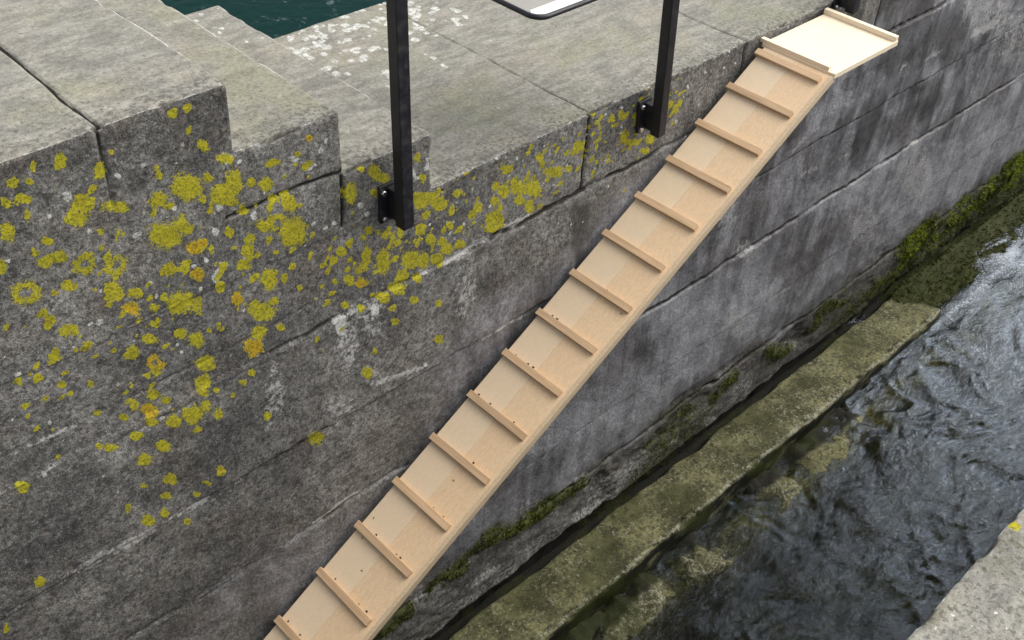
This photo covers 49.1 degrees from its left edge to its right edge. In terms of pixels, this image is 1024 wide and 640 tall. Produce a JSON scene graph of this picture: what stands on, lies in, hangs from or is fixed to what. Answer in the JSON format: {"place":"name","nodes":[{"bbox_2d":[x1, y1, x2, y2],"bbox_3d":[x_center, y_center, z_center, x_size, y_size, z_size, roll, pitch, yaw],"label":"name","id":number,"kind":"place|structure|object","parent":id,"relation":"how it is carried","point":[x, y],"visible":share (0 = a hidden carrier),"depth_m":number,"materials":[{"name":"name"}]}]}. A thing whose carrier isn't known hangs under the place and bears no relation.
{"place":"outdoors","nodes":[
{"label":"outdoors","id":0,"kind":"place"},
{"bbox_2d":[161,0,385,38],"bbox_3d":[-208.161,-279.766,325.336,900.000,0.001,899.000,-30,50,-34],"label":"harbour water","id":1,"kind":"structure","parent":0,"point":[272,19],"depth_m":6.54,"materials":[{"name":"teal liquid"}]},
{"bbox_2d":[0,0,1023,639],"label":"stone wall","id":2,"kind":"structure","parent":0,"point":[252,348],"depth_m":3.83,"materials":[{"name":"grey stone"}]},
{"bbox_2d":[264,7,898,639],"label":"wooden ramp","id":3,"kind":"structure","parent":2,"relation":"attached to","point":[374,571],"depth_m":4.12,"materials":[{"name":"brown wood"}]},
{"bbox_2d":[377,0,860,230],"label":"railing","id":4,"kind":"object","parent":2,"relation":"attached to","point":[395,200],"visible":0.97,"depth_m":3.27,"materials":[{"name":"black metal"}]},
{"bbox_2d":[492,0,596,19],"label":"information panel","id":5,"kind":"object","parent":4,"relation":"attached to","point":[539,9],"visible":1,"depth_m":3.32,"materials":[{"name":"white paint"}]},
{"bbox_2d":[377,152,1023,638],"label":"moss","id":6,"kind":"object","parent":2,"relation":"on","point":[993,196],"visible":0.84,"depth_m":7.29,"materials":[{"name":"green plant"}]},
{"bbox_2d":[564,249,1023,639],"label":"channel bed","id":7,"kind":"object","parent":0,"point":[635,610],"visible":0.32,"depth_m":6.36,"materials":[{"name":"stone"}]},
{"bbox_2d":[907,509,1023,639],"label":"stone wall","id":8,"kind":"structure","parent":7,"relation":"on","point":[983,599],"depth_m":2.35,"materials":[{"name":"grey stone"}]},
{"bbox_2d":[593,223,1023,639],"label":"stream water","id":9,"kind":"structure","parent":0,"point":[1017,247],"depth_m":6.17,"materials":[{"name":"liquid"}]}
]}

